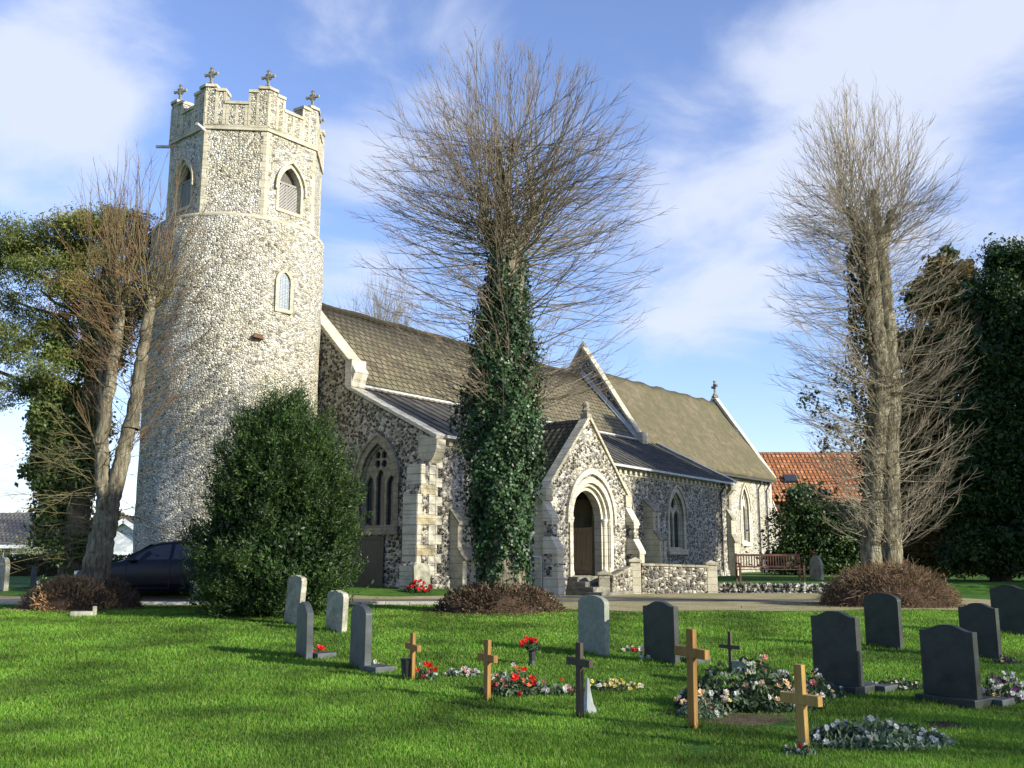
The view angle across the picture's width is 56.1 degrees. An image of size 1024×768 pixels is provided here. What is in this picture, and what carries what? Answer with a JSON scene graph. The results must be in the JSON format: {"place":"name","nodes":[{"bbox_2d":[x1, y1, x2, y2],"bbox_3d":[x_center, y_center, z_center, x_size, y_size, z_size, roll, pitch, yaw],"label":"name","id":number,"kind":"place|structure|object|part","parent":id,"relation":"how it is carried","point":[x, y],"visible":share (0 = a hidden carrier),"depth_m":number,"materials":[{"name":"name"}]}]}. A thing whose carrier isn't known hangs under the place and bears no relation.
{"place":"outdoors","nodes":[
{"label":"outdoors","id":0,"kind":"place"},
{"bbox_2d":[0,593,990,611],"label":"path","id":1,"kind":"structure","parent":0,"point":[634,606],"depth_m":26.02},
{"bbox_2d":[74,540,202,599],"bbox_3d":[-10.189,5.422,28.084,4.622,1.688,2.078,0,-10,0],"label":"parked car","id":2,"kind":"object","parent":1,"relation":"on","point":[154,567],"visible":0.38,"depth_m":27.17,"materials":[{"name":"blue paint"}]},
{"bbox_3d":[-10.286,4.795,27.408,1.080,0.440,0.231,0,-10,0],"label":"front side window","id":3,"kind":"part","parent":2,"relation":"part of","materials":[{"name":"black glass"}]},
{"bbox_3d":[-9.125,4.789,27.408,1.026,0.429,0.231,0,-10,0],"label":"rear side window","id":4,"kind":"part","parent":2,"relation":"part of","materials":[{"name":"black glass"}]},
{"bbox_2d":[596,557,718,593],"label":"flint wall","id":5,"kind":"structure","parent":1,"relation":"on","point":[636,575],"depth_m":31.70,"materials":[{"name":"stone"}]},
{"bbox_2d":[0,571,1023,767],"bbox_3d":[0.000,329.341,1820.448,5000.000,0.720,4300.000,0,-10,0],"label":"ground","id":6,"kind":"structure","parent":0,"point":[974,587],"depth_m":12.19,"materials":[{"name":"green plant"}]},
{"bbox_2d":[0,557,9,590],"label":"headstone","id":7,"kind":"object","parent":6,"relation":"on","point":[4,580],"visible":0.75,"depth_m":29.06,"materials":[{"name":"beige stone"}]},
{"bbox_2d":[1,502,32,512],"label":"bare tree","id":8,"kind":"object","parent":6,"relation":"on","point":[17,510],"visible":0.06,"depth_m":108.09,"materials":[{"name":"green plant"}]},
{"bbox_2d":[0,513,40,556],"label":"bungalow","id":9,"kind":"object","parent":6,"relation":"on","point":[12,528],"visible":0.27,"depth_m":75.83,"materials":[{"name":"grey tile"}]},
{"bbox_2d":[0,548,13,556],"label":"window","id":10,"kind":"structure","parent":9,"relation":"in","point":[3,549],"depth_m":73.81,"materials":[{"name":"white paint"}]},
{"bbox_2d":[30,566,37,588],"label":"headstone","id":11,"kind":"object","parent":6,"relation":"on","point":[33,581],"visible":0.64,"depth_m":29.63,"materials":[{"name":"stone"}]},
{"bbox_2d":[36,575,50,585],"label":"flower patch","id":12,"kind":"object","parent":6,"relation":"on","point":[39,580],"visible":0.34,"depth_m":31.98,"materials":[{"name":"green plant"}]},
{"bbox_2d":[0,521,125,559],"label":"garden shrub","id":13,"kind":"object","parent":6,"relation":"on","point":[34,552],"visible":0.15,"depth_m":58.47,"materials":[{"name":"green plant"}]},
{"bbox_2d":[1,553,132,575],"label":"hedge","id":14,"kind":"object","parent":6,"relation":"on","point":[45,569],"visible":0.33,"depth_m":48.77,"materials":[{"name":"green plant"}]},
{"bbox_2d":[15,573,121,610],"bbox_3d":[-10.232,4.872,22.397,2.357,0.928,2.045,0,-10,0],"label":"basal shoot mound","id":15,"kind":"object","parent":6,"relation":"on","point":[81,593],"visible":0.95,"depth_m":21.87,"materials":[{"name":"brown plant"}]},
{"bbox_2d":[0,199,165,578],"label":"pine tree","id":16,"kind":"object","parent":6,"relation":"on","point":[49,384],"visible":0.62,"depth_m":33.00,"materials":[{"name":"green plant"}]},
{"bbox_2d":[70,606,96,616],"bbox_3d":[-8.955,4.762,20.080,0.500,0.220,0.240,2,-10,-11],"label":"broken stone","id":17,"kind":"object","parent":6,"relation":"on","point":[93,612],"visible":0.73,"depth_m":19.97,"materials":[{"name":"beige stone"}]},
{"bbox_2d":[90,505,133,526],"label":"distant woodland","id":18,"kind":"object","parent":6,"relation":"on","point":[121,517],"visible":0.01,"depth_m":125.84,"materials":[{"name":"plant"}]},
{"bbox_2d":[0,141,231,582],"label":"pollard tree","id":19,"kind":"object","parent":6,"relation":"on","point":[108,485],"visible":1,"depth_m":23.86,"materials":[{"name":"brown plant"}]},
{"bbox_2d":[97,575,143,608],"bbox_3d":[-9.632,5.005,22.974,1.623,0.848,1.809,0,-10,0],"label":"basal shoot mound","id":20,"kind":"object","parent":6,"relation":"on","point":[127,595],"visible":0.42,"depth_m":22.75,"materials":[{"name":"brown plant"}]},
{"bbox_2d":[113,519,133,558],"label":"bungalow","id":21,"kind":"object","parent":6,"relation":"on","point":[123,542],"visible":0.19,"depth_m":69.07,"materials":[{"name":"white paint"}]},
{"bbox_2d":[0,601,438,604],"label":"kerb","id":22,"kind":"structure","parent":6,"relation":"on","point":[353,602],"depth_m":24.40,"materials":[{"name":"concrete"}]},
{"bbox_2d":[173,369,378,618],"bbox_3d":[-5.097,2.350,20.914,4.470,5.393,4.697,0,-10,0],"label":"yew shrub","id":23,"kind":"object","parent":6,"relation":"on","point":[282,508],"visible":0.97,"depth_m":19.79,"materials":[{"name":"green plant"}]},
{"bbox_2d":[284,575,306,624],"bbox_3d":[-4.155,4.178,18.401,0.110,1.020,0.660,12,-14,-35],"label":"headstone","id":24,"kind":"object","parent":6,"relation":"on","point":[296,591],"visible":0.81,"depth_m":18.33,"materials":[{"name":"grey stone"}]},
{"bbox_2d":[296,601,313,659],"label":"headstone","id":25,"kind":"object","parent":6,"relation":"on","point":[304,633],"visible":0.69,"depth_m":14.04,"materials":[{"name":"stone"}]},
{"bbox_2d":[313,644,327,651],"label":"flower patch","id":26,"kind":"object","parent":6,"relation":"on","point":[320,648],"visible":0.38,"depth_m":14.29,"materials":[{"name":"red plant"}]},
{"bbox_2d":[313,651,335,658],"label":"grave slab","id":27,"kind":"structure","parent":6,"relation":"on","point":[321,654],"depth_m":14.00,"materials":[{"name":"stone"}]},
{"bbox_2d":[326,590,348,631],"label":"headstone","id":28,"kind":"object","parent":6,"relation":"on","point":[337,610],"visible":0.79,"depth_m":17.12,"materials":[{"name":"grey stone"}]},
{"bbox_2d":[350,605,372,667],"bbox_3d":[-2.069,3.503,13.143,0.100,0.940,0.620,5,-11,-27],"label":"headstone","id":29,"kind":"object","parent":6,"relation":"on","point":[361,636],"visible":0.81,"depth_m":13.01,"materials":[{"name":"stone"}]},
{"bbox_2d":[359,663,394,673],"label":"grave slab","id":30,"kind":"structure","parent":6,"relation":"on","point":[378,668],"depth_m":12.71,"materials":[{"name":"stone"}]},
{"bbox_2d":[323,254,432,332],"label":"bare tree","id":31,"kind":"object","parent":6,"relation":"on","point":[379,316],"visible":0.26,"depth_m":62.51,"materials":[{"name":"brown plant"}]},
{"bbox_2d":[400,658,416,679],"bbox_3d":[-1.317,3.613,12.182,0.220,0.250,0.214,0,-10,0],"label":"flower pot","id":32,"kind":"object","parent":6,"relation":"on","point":[405,665],"visible":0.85,"depth_m":12.11,"materials":[{"name":"black plastic"}]},
{"bbox_2d":[0,598,819,601],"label":"tarmac drive","id":33,"kind":"structure","parent":6,"relation":"on","point":[184,600],"depth_m":26.57,"materials":[{"name":"grey asphalt"}]},
{"bbox_2d":[405,632,420,679],"bbox_3d":[-1.257,3.489,12.125,0.054,0.680,0.340,5,-7,-33],"label":"wooden cross","id":34,"kind":"object","parent":6,"relation":"on","point":[412,646],"visible":0.76,"depth_m":12.10,"materials":[{"name":"brown wood"}]},
{"bbox_2d":[404,579,433,592],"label":"flower patch","id":35,"kind":"object","parent":6,"relation":"on","point":[415,587],"visible":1,"depth_m":28.69,"materials":[{"name":"red plant"}]},
{"bbox_2d":[412,563,429,588],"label":"headstone","id":36,"kind":"object","parent":6,"relation":"on","point":[420,571],"visible":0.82,"depth_m":29.43,"materials":[{"name":"beige stone"}]},
{"bbox_2d":[415,661,438,679],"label":"flower patch","id":37,"kind":"object","parent":6,"relation":"on","point":[421,673],"visible":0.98,"depth_m":12.16,"materials":[{"name":"red plant"}]},
{"bbox_2d":[133,67,780,596],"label":"church","id":38,"kind":"structure","parent":6,"relation":"on","point":[651,475],"depth_m":32.30,"materials":[{"name":"stone"}]},
{"bbox_2d":[353,432,400,534],"bbox_3d":[-4.425,3.318,32.001,2.140,3.400,0.400,-8,-13,36],"label":"window","id":39,"kind":"structure","parent":38,"relation":"in","point":[382,465],"depth_m":32.09,"materials":[{"name":"stone"}]},
{"bbox_2d":[533,556,541,587],"bbox_3d":[0.707,6.021,30.430,0.311,1.402,1.171,4,-11,-23],"label":"handrail","id":40,"kind":"object","parent":38,"relation":"attached to","point":[541,568],"visible":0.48,"depth_m":30.04,"materials":[{"name":"grey metal"}]},
{"bbox_2d":[623,481,633,511],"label":"window","id":41,"kind":"structure","parent":38,"relation":"in","point":[632,507],"depth_m":40.17,"materials":[{"name":"stone"}]},
{"bbox_2d":[666,484,688,554],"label":"window","id":42,"kind":"structure","parent":38,"relation":"in","point":[673,513],"depth_m":43.75,"materials":[{"name":"stone"}]},
{"bbox_2d":[739,483,752,545],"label":"window","id":43,"kind":"structure","parent":38,"relation":"in","point":[744,507],"depth_m":58.70,"materials":[{"name":"stone"}]},
{"bbox_2d":[441,666,483,676],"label":"flower patch","id":44,"kind":"object","parent":6,"relation":"on","point":[462,671],"visible":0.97,"depth_m":12.41,"materials":[{"name":"white plant"}]},
{"bbox_2d":[478,639,497,700],"bbox_3d":[-0.275,3.242,10.705,0.058,0.760,0.340,7,-11,-33],"label":"wooden cross","id":45,"kind":"object","parent":6,"relation":"on","point":[487,657],"visible":0.77,"depth_m":10.68,"materials":[{"name":"brown wood"}]},
{"bbox_2d":[432,580,565,614],"bbox_3d":[-0.282,4.776,21.575,3.010,0.829,2.475,0,-10,0],"label":"basal shoot mound","id":46,"kind":"object","parent":6,"relation":"on","point":[473,598],"visible":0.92,"depth_m":20.93,"materials":[{"name":"brown plant"}]},
{"bbox_2d":[0,601,1012,734],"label":"fallen leaves","id":47,"kind":"object","parent":6,"relation":"on","point":[464,622],"visible":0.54,"depth_m":20.41,"materials":[{"name":"brown plant"}]},
{"bbox_2d":[339,22,678,591],"bbox_3d":[-0.006,-1.657,23.008,8.179,13.882,7.909,0,-10,0],"label":"pollard tree","id":48,"kind":"object","parent":6,"relation":"on","point":[504,399],"visible":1,"depth_m":22.27,"materials":[{"name":"green plant"}]},
{"bbox_2d":[480,662,542,696],"bbox_3d":[0.002,3.443,11.186,0.752,0.380,0.622,0,-10,0],"label":"flower patch","id":49,"kind":"object","parent":6,"relation":"on","point":[509,687],"visible":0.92,"depth_m":11.08,"materials":[{"name":"multicoloured plant"}]},
{"bbox_2d":[519,636,543,664],"bbox_3d":[0.262,3.715,13.405,0.346,0.400,0.387,-3,-11,19],"label":"flower vase","id":50,"kind":"object","parent":6,"relation":"on","point":[531,641],"visible":1,"depth_m":13.38,"materials":[{"name":"red plastic"}]},
{"bbox_2d":[536,677,575,695],"bbox_3d":[0.510,3.529,11.193,0.614,0.206,0.392,0,-10,0],"label":"flower patch","id":51,"kind":"object","parent":6,"relation":"on","point":[548,689],"visible":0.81,"depth_m":11.11,"materials":[{"name":"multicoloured plant"}]},
{"bbox_2d":[566,642,592,718],"bbox_3d":[0.685,3.049,9.721,0.055,0.840,0.360,5,-9,-36],"label":"wooden cross","id":52,"kind":"object","parent":6,"relation":"on","point":[579,661],"visible":0.83,"depth_m":9.70,"materials":[{"name":"brown wood"}]},
{"bbox_2d":[584,678,595,712],"bbox_3d":[0.800,3.261,10.070,0.190,0.340,0.195,0,-10,0],"label":"flower wrapping","id":53,"kind":"object","parent":6,"relation":"on","point":[589,706],"visible":0.82,"depth_m":10.03,"materials":[{"name":"white paper"}]},
{"bbox_2d":[578,595,609,655],"bbox_3d":[1.228,3.668,14.448,0.100,0.960,0.620,7,-12,-34],"label":"headstone","id":54,"kind":"object","parent":6,"relation":"on","point":[593,624],"visible":0.82,"depth_m":14.37,"materials":[{"name":"stone"}]},
{"bbox_2d":[584,678,643,691],"bbox_3d":[1.199,3.604,11.510,0.759,0.172,0.368,0,-10,0],"label":"flower patch","id":55,"kind":"object","parent":6,"relation":"on","point":[613,684],"visible":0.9,"depth_m":11.45,"materials":[{"name":"yellow plant"}]},
{"bbox_2d":[621,644,640,652],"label":"flower patch","id":56,"kind":"object","parent":6,"relation":"on","point":[629,649],"visible":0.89,"depth_m":14.53,"materials":[{"name":"white plant"}]},
{"bbox_2d":[638,646,649,659],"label":"flower patch","id":57,"kind":"object","parent":6,"relation":"on","point":[641,656],"visible":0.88,"depth_m":13.82,"materials":[{"name":"white plant"}]},
{"bbox_2d":[643,601,679,663],"bbox_3d":[2.129,3.586,13.709,0.100,0.940,0.620,7,-13,-36],"label":"headstone","id":58,"kind":"object","parent":6,"relation":"on","point":[661,627],"visible":0.87,"depth_m":13.65,"materials":[{"name":"black stone"}]},
{"bbox_2d":[674,628,709,728],"bbox_3d":[1.725,2.868,9.195,0.065,1.020,0.420,5,-9,-33],"label":"wooden cross","id":59,"kind":"object","parent":6,"relation":"on","point":[691,652],"visible":0.79,"depth_m":9.17,"materials":[{"name":"brown wood"}]},
{"bbox_2d":[680,656,710,663],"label":"grave slab","id":60,"kind":"structure","parent":6,"relation":"on","point":[684,659],"depth_m":13.55,"materials":[{"name":"stone"}]},
{"bbox_2d":[719,631,740,671],"bbox_3d":[2.915,3.625,12.818,0.036,0.620,0.360,7,-13,-36],"label":"wooden cross","id":61,"kind":"object","parent":6,"relation":"on","point":[729,646],"visible":0.77,"depth_m":12.82,"materials":[{"name":"brown wood"}]},
{"bbox_2d":[657,708,820,725],"bbox_3d":[2.342,3.388,9.843,1.618,0.019,1.220,-6,-12,29],"label":"soil patch","id":62,"kind":"object","parent":6,"relation":"on","point":[752,719],"visible":0.58,"depth_m":9.57,"materials":[{"name":"brown soil"}]},
{"bbox_2d":[677,690,727,718],"bbox_3d":[1.948,3.267,9.838,0.540,0.322,0.556,0,-10,0],"label":"flower patch","id":63,"kind":"object","parent":62,"relation":"on","point":[717,709],"visible":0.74,"depth_m":9.73,"materials":[{"name":"green plant"}]},
{"bbox_2d":[732,660,755,674],"bbox_3d":[3.045,3.732,12.613,0.200,0.190,0.240,9,-14,-41],"label":"memorial block","id":64,"kind":"object","parent":6,"relation":"on","point":[734,662],"depth_m":12.55,"materials":[{"name":"stone"}]},
{"bbox_2d":[673,654,826,712],"bbox_3d":[2.553,3.212,10.345,1.654,0.610,0.957,0,-10,0],"label":"flower patch","id":65,"kind":"object","parent":6,"relation":"on","point":[748,695],"visible":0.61,"depth_m":10.19,"materials":[{"name":"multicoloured plant"}]},
{"bbox_2d":[735,553,805,581],"bbox_3d":[9.719,6.906,36.154,2.530,1.050,0.550,1,-10,-4],"label":"bench","id":66,"kind":"object","parent":6,"relation":"on","point":[797,555],"visible":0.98,"depth_m":36.37,"materials":[{"name":"brown wood"}]},
{"bbox_2d":[718,582,835,592],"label":"retaining wall","id":67,"kind":"structure","parent":6,"relation":"on","point":[786,587],"depth_m":32.32,"materials":[{"name":"grey stone"}]},
{"bbox_2d":[780,664,822,748],"bbox_3d":[2.420,2.756,8.016,0.061,0.800,0.400,7,-13,-33],"label":"wooden cross","id":68,"kind":"object","parent":6,"relation":"on","point":[800,699],"visible":0.79,"depth_m":8.01,"materials":[{"name":"brown wood"}]},
{"bbox_2d":[744,475,861,574],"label":"evergreen shrub","id":69,"kind":"object","parent":6,"relation":"on","point":[802,532],"visible":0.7,"depth_m":48.71,"materials":[{"name":"green plant"}]},
{"bbox_2d":[809,556,823,579],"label":"headstone","id":70,"kind":"object","parent":6,"relation":"on","point":[816,568],"visible":0.78,"depth_m":38.15,"materials":[{"name":"grey stone"}]},
{"bbox_2d":[790,668,848,699],"bbox_3d":[3.328,3.419,10.928,0.972,0.367,0.558,0,-10,0],"label":"flower patch","id":71,"kind":"object","parent":6,"relation":"on","point":[827,690],"visible":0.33,"depth_m":10.83,"materials":[{"name":"green plant"}]},
{"bbox_2d":[806,611,874,695],"bbox_3d":[3.876,3.193,11.412,0.390,0.970,0.680,7,-13,-36],"label":"headstone","id":72,"kind":"object","parent":6,"relation":"on","point":[837,649],"visible":0.75,"depth_m":11.32,"materials":[{"name":"black stone"}]},
{"bbox_2d":[758,452,957,568],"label":"brick house","id":73,"kind":"structure","parent":6,"relation":"on","point":[789,467],"depth_m":70.42,"materials":[{"name":"orange tile"}]},
{"bbox_2d":[759,71,987,569],"bbox_3d":[9.675,-1.545,25.857,5.738,14.657,5.791,0,-10,0],"label":"pollard tree","id":74,"kind":"object","parent":6,"relation":"on","point":[879,489],"visible":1,"depth_m":25.52,"materials":[{"name":"brown plant"}]},
{"bbox_2d":[796,714,957,751],"bbox_3d":[3.146,3.007,8.315,1.374,0.285,0.767,0,-10,0],"label":"flower patch","id":75,"kind":"object","parent":6,"relation":"on","point":[879,735],"visible":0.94,"depth_m":8.20,"materials":[{"name":"green plant"}]},
{"bbox_2d":[864,681,897,692],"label":"grave slab","id":76,"kind":"structure","parent":6,"relation":"on","point":[887,688],"depth_m":11.21,"materials":[{"name":"stone"}]},
{"bbox_2d":[863,593,903,649],"bbox_3d":[5.820,3.753,15.046,0.100,0.940,0.600,7,-13,-36],"label":"headstone","id":77,"kind":"object","parent":6,"relation":"on","point":[883,618],"visible":0.81,"depth_m":14.99,"materials":[{"name":"black stone"}]},
{"bbox_2d":[811,555,964,607],"bbox_3d":[9.434,5.077,24.055,3.800,1.612,3.110,0,-10,0],"label":"basal shoot mound","id":78,"kind":"object","parent":6,"relation":"on","point":[911,585],"visible":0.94,"depth_m":23.40,"materials":[{"name":"brown plant"}]},
{"bbox_2d":[871,677,922,690],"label":"flower patch","id":79,"kind":"object","parent":6,"relation":"on","point":[902,685],"visible":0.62,"depth_m":11.38,"materials":[{"name":"multicoloured plant"}]},
{"bbox_2d":[856,243,980,578],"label":"conifer tree","id":80,"kind":"object","parent":6,"relation":"on","point":[918,549],"visible":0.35,"depth_m":40.80,"materials":[{"name":"dark needle"},{"name":"green needle"},{"name":"dark bark"}]},
{"bbox_2d":[911,721,991,728],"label":"soil patch","id":81,"kind":"object","parent":6,"relation":"on","point":[942,724],"visible":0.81,"depth_m":9.18,"materials":[{"name":"brown soil"}]},
{"bbox_2d":[915,624,993,709],"bbox_3d":[4.825,3.099,10.545,0.390,0.890,0.690,7,-13,-36],"label":"headstone","id":82,"kind":"object","parent":6,"relation":"on","point":[950,665],"visible":0.81,"depth_m":10.46,"materials":[{"name":"black stone"}]},
{"bbox_2d":[911,232,1023,580],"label":"yew tree","id":83,"kind":"object","parent":6,"relation":"on","point":[988,535],"visible":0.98,"depth_m":36.56,"materials":[{"name":"green plant"}]},
{"bbox_2d":[958,603,1001,659],"bbox_3d":[6.825,3.644,14.000,0.100,0.880,0.560,7,-13,-36],"label":"headstone","id":84,"kind":"object","parent":6,"relation":"on","point":[982,620],"visible":0.83,"depth_m":13.91,"materials":[{"name":"black stone"}]},
{"bbox_2d":[982,695,1014,707],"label":"grave slab","id":85,"kind":"structure","parent":6,"relation":"on","point":[1000,701],"depth_m":10.30,"materials":[{"name":"stone"}]},
{"bbox_2d":[981,669,1023,703],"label":"flower patch","id":86,"kind":"object","parent":6,"relation":"on","point":[1003,688],"visible":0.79,"depth_m":10.62,"materials":[{"name":"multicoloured plant"}]},
{"bbox_2d":[989,585,1023,634],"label":"headstone","id":87,"kind":"object","parent":6,"relation":"on","point":[1007,601],"visible":0.86,"depth_m":16.79,"materials":[{"name":"black stone"}]},
{"bbox_2d":[991,655,1021,664],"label":"flower patch","id":88,"kind":"object","parent":6,"relation":"on","point":[1004,659],"visible":0.95,"depth_m":13.35,"materials":[{"name":"green plant"}]},
{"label":"soil patch","id":89,"kind":"structure","parent":6,"relation":"on","visible":0},
{"bbox_2d":[783,741,817,756],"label":"flower patch","id":90,"kind":"object","parent":89,"relation":"on","point":[800,749],"visible":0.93,"depth_m":7.83,"materials":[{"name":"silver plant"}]},
{"bbox_2d":[0,0,1023,516],"label":"sky","id":91,"kind":"structure","parent":0,"point":[723,86],"materials":[{"name":"blue"}]}
]}

